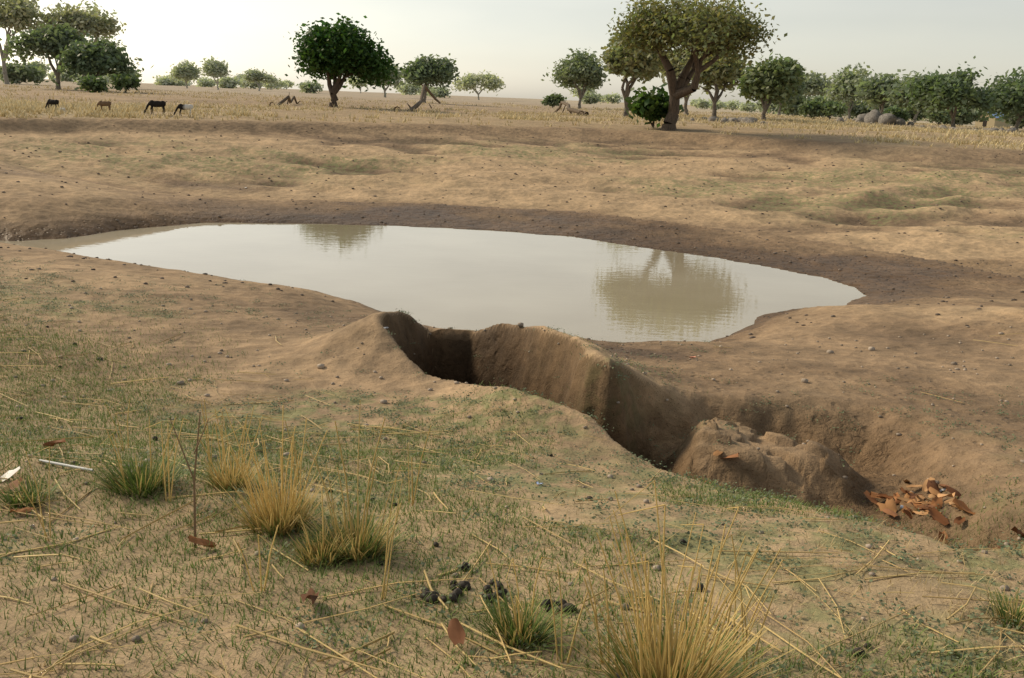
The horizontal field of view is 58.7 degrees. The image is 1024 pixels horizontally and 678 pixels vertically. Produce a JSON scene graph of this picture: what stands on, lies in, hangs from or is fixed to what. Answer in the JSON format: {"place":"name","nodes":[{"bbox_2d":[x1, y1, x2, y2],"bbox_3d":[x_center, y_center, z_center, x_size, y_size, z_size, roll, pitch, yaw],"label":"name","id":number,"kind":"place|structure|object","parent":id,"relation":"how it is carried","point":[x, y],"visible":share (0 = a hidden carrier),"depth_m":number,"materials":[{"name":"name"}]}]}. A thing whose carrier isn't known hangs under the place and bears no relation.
{"place":"outdoors","nodes":[
{"label":"outdoors","id":0,"kind":"place"},
{"bbox_2d":[0,223,865,341],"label":"pond water","id":1,"kind":"structure","parent":0,"point":[461,279],"depth_m":15.91,"materials":[{"name":"grey liquid"}]},
{"bbox_2d":[0,79,1023,677],"bbox_3d":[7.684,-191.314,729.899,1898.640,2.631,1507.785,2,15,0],"label":"ground","id":2,"kind":"structure","parent":0,"point":[160,159],"depth_m":7.54,"materials":[{"name":"brown soil"}]},
{"bbox_2d":[0,0,53,83],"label":"tree","id":3,"kind":"object","parent":2,"relation":"on","point":[18,15],"visible":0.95,"depth_m":123.78,"materials":[{"name":"green plant"}]},
{"bbox_2d":[0,62,54,84],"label":"shrub","id":4,"kind":"object","parent":2,"relation":"on","point":[17,73],"visible":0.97,"depth_m":144.19,"materials":[{"name":"green plant"}]},
{"bbox_2d":[28,60,50,70],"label":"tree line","id":5,"kind":"object","parent":2,"relation":"on","point":[43,64],"visible":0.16,"depth_m":374.81,"materials":[{"name":"green plant"}]},
{"bbox_2d":[0,17,91,88],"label":"dense tree","id":6,"kind":"object","parent":2,"relation":"on","point":[46,42],"visible":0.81,"depth_m":88.63,"materials":[{"name":"green plant"}]},
{"bbox_2d":[47,71,55,80],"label":"bush","id":7,"kind":"object","parent":2,"relation":"on","point":[51,74],"visible":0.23,"depth_m":519.64,"materials":[{"name":"green plant"}]},
{"bbox_2d":[45,99,58,108],"bbox_3d":[-17.340,-8.827,34.318,0.688,0.426,0.174,6,15,15],"label":"black goat","id":8,"kind":"object","parent":2,"relation":"on","point":[51,102],"visible":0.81,"depth_m":34.24},
{"bbox_2d":[54,69,73,81],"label":"bush","id":9,"kind":"object","parent":2,"relation":"on","point":[67,78],"visible":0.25,"depth_m":430.49,"materials":[{"name":"green plant"}]},
{"bbox_2d":[39,459,93,471],"bbox_3d":[-1.966,0.557,4.012,0.295,0.014,0.012,7,16,18],"label":"bone","id":10,"kind":"object","parent":2,"relation":"on","point":[65,465],"visible":1,"depth_m":4.01,"materials":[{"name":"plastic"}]},
{"bbox_2d":[28,0,126,76],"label":"tall tree","id":11,"kind":"object","parent":2,"relation":"on","point":[94,23],"visible":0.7,"depth_m":128.42,"materials":[{"name":"green plant"}]},
{"bbox_2d":[72,73,110,83],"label":"bush","id":12,"kind":"object","parent":2,"relation":"on","point":[105,77],"visible":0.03,"depth_m":341.99,"materials":[{"name":"green plant"}]},
{"bbox_2d":[73,73,111,92],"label":"shrub","id":13,"kind":"object","parent":2,"relation":"on","point":[93,83],"visible":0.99,"depth_m":78.72,"materials":[{"name":"green plant"}]},
{"bbox_2d":[95,101,111,110],"bbox_3d":[-15.778,-8.986,35.158,0.691,0.428,0.175,2,15,0],"label":"brown goat","id":14,"kind":"object","parent":2,"relation":"on","point":[104,103],"visible":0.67,"depth_m":35.08},
{"bbox_2d":[106,69,142,85],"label":"shrub","id":15,"kind":"object","parent":2,"relation":"on","point":[135,73],"visible":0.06,"depth_m":177.37,"materials":[{"name":"green plant"}]},
{"bbox_2d":[144,100,166,114],"bbox_3d":[-13.937,-9.053,35.581,0.891,0.552,0.226,0,15,-10],"label":"tall black goat","id":16,"kind":"object","parent":2,"relation":"on","point":[152,103],"visible":0.98,"depth_m":35.50},
{"bbox_2d":[153,75,189,85],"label":"bush","id":17,"kind":"object","parent":2,"relation":"on","point":[164,81],"visible":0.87,"depth_m":433.47,"materials":[{"name":"green plant"}]},
{"bbox_2d":[174,104,192,115],"bbox_3d":[-12.900,-8.998,35.784,0.784,0.486,0.199,-3,16,-19],"label":"pied sheep","id":18,"kind":"object","parent":2,"relation":"on","point":[185,106],"visible":0.98,"depth_m":35.71},
{"bbox_2d":[165,59,202,87],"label":"tree","id":19,"kind":"object","parent":2,"relation":"on","point":[187,71],"visible":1,"depth_m":234.05,"materials":[{"name":"green plant"}]},
{"bbox_2d":[170,412,208,547],"bbox_3d":[-1.119,0.508,3.203,0.158,0.530,0.025,5,15,11],"label":"twig","id":20,"kind":"object","parent":2,"relation":"on","point":[194,491],"visible":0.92,"depth_m":3.18,"materials":[{"name":"brown wood"}]},
{"bbox_2d":[193,76,216,86],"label":"bush","id":21,"kind":"object","parent":2,"relation":"on","point":[204,82],"visible":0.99,"depth_m":485.04,"materials":[{"name":"green plant"}]},
{"bbox_2d":[196,56,231,89],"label":"tree","id":22,"kind":"object","parent":2,"relation":"on","point":[214,69],"visible":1,"depth_m":227.26,"materials":[{"name":"green plant"}]},
{"bbox_2d":[214,75,243,88],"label":"bush","id":23,"kind":"object","parent":2,"relation":"on","point":[230,82],"visible":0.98,"depth_m":369.99,"materials":[{"name":"green plant"}]},
{"bbox_2d":[238,75,264,88],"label":"bush","id":24,"kind":"object","parent":2,"relation":"on","point":[254,85],"visible":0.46,"depth_m":410.21,"materials":[{"name":"green plant"}]},
{"bbox_2d":[241,67,281,90],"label":"tree","id":25,"kind":"object","parent":2,"relation":"on","point":[255,76],"visible":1,"depth_m":250.45,"materials":[{"name":"green plant"}]},
{"bbox_2d":[263,78,291,89],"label":"bush","id":26,"kind":"object","parent":2,"relation":"on","point":[282,84],"visible":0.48,"depth_m":491.27,"materials":[{"name":"green plant"}]},
{"bbox_2d":[284,79,294,89],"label":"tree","id":27,"kind":"object","parent":2,"relation":"on","point":[290,83],"visible":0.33,"depth_m":690.01,"materials":[{"name":"green plant"}]},
{"bbox_2d":[296,80,323,92],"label":"shrub","id":28,"kind":"object","parent":2,"relation":"on","point":[312,88],"visible":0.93,"depth_m":243.49,"materials":[{"name":"green plant"}]},
{"bbox_2d":[345,77,366,92],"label":"tree line","id":29,"kind":"object","parent":2,"relation":"on","point":[360,85],"visible":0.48,"depth_m":427.80,"materials":[{"name":"green plant"}]},
{"bbox_2d":[367,65,405,96],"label":"tree","id":30,"kind":"object","parent":2,"relation":"on","point":[398,79],"visible":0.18,"depth_m":161.41,"materials":[{"name":"green plant"}]},
{"bbox_2d":[395,83,421,94],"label":"bush","id":31,"kind":"object","parent":2,"relation":"on","point":[411,90],"visible":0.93,"depth_m":444.96,"materials":[{"name":"green plant"}]},
{"bbox_2d":[394,53,459,102],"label":"tree","id":32,"kind":"object","parent":2,"relation":"on","point":[422,70],"visible":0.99,"depth_m":103.47,"materials":[{"name":"green plant"}]},
{"bbox_2d":[427,85,451,97],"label":"shrub","id":33,"kind":"object","parent":2,"relation":"on","point":[439,92],"visible":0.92,"depth_m":267.53,"materials":[{"name":"green plant"}]},
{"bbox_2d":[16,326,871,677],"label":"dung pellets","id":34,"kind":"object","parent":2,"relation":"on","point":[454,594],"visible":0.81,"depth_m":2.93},
{"bbox_2d":[451,69,505,99],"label":"tree","id":35,"kind":"object","parent":2,"relation":"on","point":[470,81],"visible":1,"depth_m":208.98,"materials":[{"name":"green plant"}]},
{"bbox_2d":[0,399,1023,677],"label":"grass tufts","id":36,"kind":"object","parent":2,"relation":"on","point":[652,659],"visible":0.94,"depth_m":2.82,"materials":[{"name":"yellow plant"}]},
{"bbox_2d":[0,297,1023,677],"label":"straw litter","id":37,"kind":"object","parent":2,"relation":"on","point":[336,655],"visible":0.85,"depth_m":3.17,"materials":[{"name":"beige plant"}]},
{"bbox_2d":[0,123,1023,642],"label":"pebbles","id":38,"kind":"object","parent":2,"relation":"on","point":[138,639],"visible":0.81,"depth_m":8.49,"materials":[{"name":"stone"}]},
{"bbox_2d":[0,187,1023,644],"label":"dead leaf litter","id":39,"kind":"object","parent":2,"relation":"on","point":[908,503],"visible":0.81,"depth_m":5.10,"materials":[{"name":"brown plant"}]},
{"bbox_2d":[540,92,566,107],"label":"shrub","id":40,"kind":"object","parent":2,"relation":"on","point":[553,100],"visible":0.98,"depth_m":115.53,"materials":[{"name":"green plant"}]},
{"bbox_2d":[568,86,596,97],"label":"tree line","id":41,"kind":"object","parent":2,"relation":"on","point":[581,90],"visible":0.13,"depth_m":409.33,"materials":[{"name":"green plant"}]},
{"bbox_2d":[577,91,602,103],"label":"shrub","id":42,"kind":"object","parent":2,"relation":"on","point":[591,98],"visible":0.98,"depth_m":248.94,"materials":[{"name":"green plant"}]},
{"bbox_2d":[601,92,622,103],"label":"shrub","id":43,"kind":"object","parent":2,"relation":"on","point":[612,98],"visible":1,"depth_m":461.98,"materials":[{"name":"green plant"}]},
{"bbox_2d":[594,18,669,115],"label":"tree","id":44,"kind":"object","parent":2,"relation":"on","point":[615,60],"visible":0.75,"depth_m":69.91,"materials":[{"name":"green plant"}]},
{"bbox_2d":[624,83,683,127],"bbox_3d":[7.059,-11.343,44.936,2.972,2.551,2.505,-4,16,-23],"label":"shrub","id":45,"kind":"object","parent":2,"relation":"on","point":[650,106],"visible":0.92,"depth_m":44.52,"materials":[{"name":"green plant"}]},
{"bbox_2d":[689,99,697,108],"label":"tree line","id":46,"kind":"object","parent":2,"relation":"on","point":[694,101],"visible":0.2,"depth_m":547.18,"materials":[{"name":"green plant"}]},
{"bbox_2d":[692,97,711,108],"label":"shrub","id":47,"kind":"object","parent":2,"relation":"on","point":[701,103],"visible":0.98,"depth_m":480.63,"materials":[{"name":"green plant"}]},
{"bbox_2d":[708,98,728,109],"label":"bush","id":48,"kind":"object","parent":2,"relation":"on","point":[720,104],"visible":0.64,"depth_m":502.02,"materials":[{"name":"green plant"}]},
{"bbox_2d":[723,100,741,110],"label":"bush","id":49,"kind":"object","parent":2,"relation":"on","point":[732,104],"visible":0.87,"depth_m":525.48,"materials":[{"name":"green plant"}]},
{"bbox_2d":[736,99,758,111],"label":"bush","id":50,"kind":"object","parent":2,"relation":"on","point":[749,106],"visible":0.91,"depth_m":468.01,"materials":[{"name":"green plant"}]},
{"bbox_2d":[753,101,777,113],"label":"shrub","id":51,"kind":"object","parent":2,"relation":"on","point":[760,108],"visible":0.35,"depth_m":222.96,"materials":[{"name":"green plant"}]},
{"bbox_2d":[749,69,810,114],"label":"tree","id":52,"kind":"object","parent":2,"relation":"on","point":[802,90],"visible":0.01,"depth_m":118.91,"materials":[{"name":"green plant"}]},
{"bbox_2d":[767,94,822,115],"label":"shrub","id":53,"kind":"object","parent":2,"relation":"on","point":[794,109],"visible":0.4,"depth_m":137.66,"materials":[{"name":"green plant"}]},
{"bbox_2d":[802,70,833,115],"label":"tree","id":54,"kind":"object","parent":2,"relation":"on","point":[816,83],"visible":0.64,"depth_m":154.06,"materials":[{"name":"green plant"}]},
{"bbox_2d":[799,92,846,117],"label":"shrub","id":55,"kind":"object","parent":2,"relation":"on","point":[819,97],"visible":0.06,"depth_m":145.38,"materials":[{"name":"green plant"}]},
{"bbox_2d":[818,99,847,119],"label":"shrub","id":56,"kind":"object","parent":2,"relation":"on","point":[831,108],"visible":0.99,"depth_m":100.18,"materials":[{"name":"green plant"}]},
{"bbox_2d":[677,109,1016,132],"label":"outcrop rock","id":57,"kind":"object","parent":2,"relation":"on","point":[874,116],"visible":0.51,"depth_m":87.78,"materials":[{"name":"stone"}]},
{"bbox_2d":[818,62,881,118],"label":"tree","id":58,"kind":"object","parent":2,"relation":"on","point":[842,87],"visible":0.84,"depth_m":134.63,"materials":[{"name":"green plant"}]},
{"bbox_2d":[844,100,879,118],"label":"shrub","id":59,"kind":"object","parent":2,"relation":"on","point":[862,108],"visible":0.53,"depth_m":153.14,"materials":[{"name":"green plant"}]},
{"bbox_2d":[852,71,908,114],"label":"tree","id":60,"kind":"object","parent":2,"relation":"on","point":[870,89],"visible":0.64,"depth_m":120.05,"materials":[{"name":"green plant"}]},
{"bbox_2d":[884,104,909,121],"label":"shrub","id":61,"kind":"object","parent":2,"relation":"on","point":[895,110],"visible":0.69,"depth_m":89.30,"materials":[{"name":"green plant"}]},
{"bbox_2d":[877,103,932,120],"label":"shrub","id":62,"kind":"object","parent":2,"relation":"on","point":[912,114],"visible":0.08,"depth_m":133.56,"materials":[{"name":"green plant"}]},
{"bbox_2d":[907,115,932,122],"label":"shrub","id":63,"kind":"object","parent":2,"relation":"on","point":[921,119],"depth_m":141.87,"materials":[{"name":"green plant"}]},
{"bbox_2d":[935,106,985,125],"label":"shrub","id":64,"kind":"object","parent":2,"relation":"on","point":[968,118],"visible":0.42,"depth_m":129.92,"materials":[{"name":"green plant"}]},
{"bbox_2d":[975,112,1010,127],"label":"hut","id":65,"kind":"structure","parent":2,"relation":"on","point":[992,122],"depth_m":192.60,"materials":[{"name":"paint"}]},
{"bbox_2d":[977,66,1023,130],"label":"tree","id":66,"kind":"object","parent":2,"relation":"on","point":[1011,89],"visible":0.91,"depth_m":83.75,"materials":[{"name":"green plant"}]},
{"bbox_2d":[989,112,1023,128],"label":"shrub","id":67,"kind":"object","parent":2,"relation":"on","point":[1010,119],"visible":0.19,"depth_m":127.84,"materials":[{"name":"green plant"}]},
{"bbox_2d":[0,256,1023,677],"bbox_3d":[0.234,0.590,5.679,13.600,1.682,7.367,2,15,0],"label":"short grass","id":68,"kind":"structure","parent":0,"point":[136,443],"depth_m":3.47,"materials":[{"name":"green plant"}]},
{"bbox_2d":[0,84,1023,149],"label":"dry grass field","id":69,"kind":"structure","parent":0,"point":[17,107],"depth_m":50.61,"materials":[{"name":"beige plant"}]},
{"bbox_2d":[51,30,153,86],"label":"dense tree","id":70,"kind":"object","parent":69,"relation":"on","point":[101,57],"visible":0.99,"depth_m":85.97,"materials":[{"name":"green plant"}]},
{"bbox_2d":[108,68,141,92],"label":"shrub","id":71,"kind":"object","parent":69,"relation":"on","point":[126,82],"visible":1,"depth_m":83.78,"materials":[{"name":"green plant"}]},
{"bbox_2d":[269,95,299,105],"bbox_3d":[-15.107,-16.134,61.365,0.651,1.024,11.186,1,15,-4],"label":"dead tree","id":72,"kind":"object","parent":69,"relation":"on","point":[287,98],"visible":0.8,"depth_m":60.04,"materials":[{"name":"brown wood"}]},
{"bbox_2d":[283,12,407,106],"bbox_3d":[-11.011,-18.372,60.701,8.102,6.396,6.482,-3,16,-18],"label":"round tree","id":73,"kind":"object","parent":69,"relation":"on","point":[336,50],"visible":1,"depth_m":59.13,"materials":[{"name":"green plant"}]},
{"bbox_2d":[394,84,440,111],"bbox_3d":[-6.298,-17.153,65.952,1.042,2.583,22.791,3,15,1],"label":"dead tree","id":74,"kind":"object","parent":69,"relation":"on","point":[419,102],"visible":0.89,"depth_m":64.50,"materials":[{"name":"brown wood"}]},
{"bbox_2d":[553,101,588,115],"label":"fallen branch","id":75,"kind":"object","parent":69,"relation":"on","point":[573,110],"visible":0.94,"depth_m":68.61,"materials":[{"name":"brown wood"}]},
{"bbox_2d":[541,48,610,108],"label":"tree","id":76,"kind":"object","parent":69,"relation":"on","point":[583,71],"visible":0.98,"depth_m":113.31,"materials":[{"name":"green plant"}]},
{"bbox_2d":[660,44,690,115],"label":"tree","id":77,"kind":"object","parent":69,"relation":"on","point":[678,68],"visible":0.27,"depth_m":88.44,"materials":[{"name":"green plant"}]},
{"bbox_2d":[607,0,786,130],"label":"tree","id":78,"kind":"object","parent":69,"relation":"on","point":[720,30],"visible":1,"depth_m":41.11,"materials":[{"name":"green plant"}]},
{"bbox_2d":[676,47,750,116],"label":"tree","id":79,"kind":"object","parent":69,"relation":"on","point":[722,77],"visible":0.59,"depth_m":79.25,"materials":[{"name":"green plant"}]},
{"bbox_2d":[731,52,808,120],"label":"tree","id":80,"kind":"object","parent":69,"relation":"on","point":[780,79],"visible":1,"depth_m":73.23,"materials":[{"name":"green plant"}]},
{"bbox_2d":[797,97,823,118],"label":"shrub","id":81,"kind":"object","parent":69,"relation":"on","point":[811,108],"visible":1,"depth_m":101.26,"materials":[{"name":"green plant"}]},
{"bbox_2d":[875,69,934,122],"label":"tree","id":82,"kind":"object","parent":69,"relation":"on","point":[892,96],"visible":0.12,"depth_m":115.01,"materials":[{"name":"green plant"}]},
{"bbox_2d":[926,109,951,124],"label":"shrub","id":83,"kind":"object","parent":69,"relation":"on","point":[934,117],"visible":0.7,"depth_m":105.50,"materials":[{"name":"green plant"}]},
{"bbox_2d":[897,56,1009,127],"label":"tree","id":84,"kind":"object","parent":69,"relation":"on","point":[936,92],"visible":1,"depth_m":81.15,"materials":[{"name":"green plant"}]},
{"bbox_2d":[0,0,1023,104],"label":"sky","id":85,"kind":"structure","parent":0,"point":[517,41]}
]}

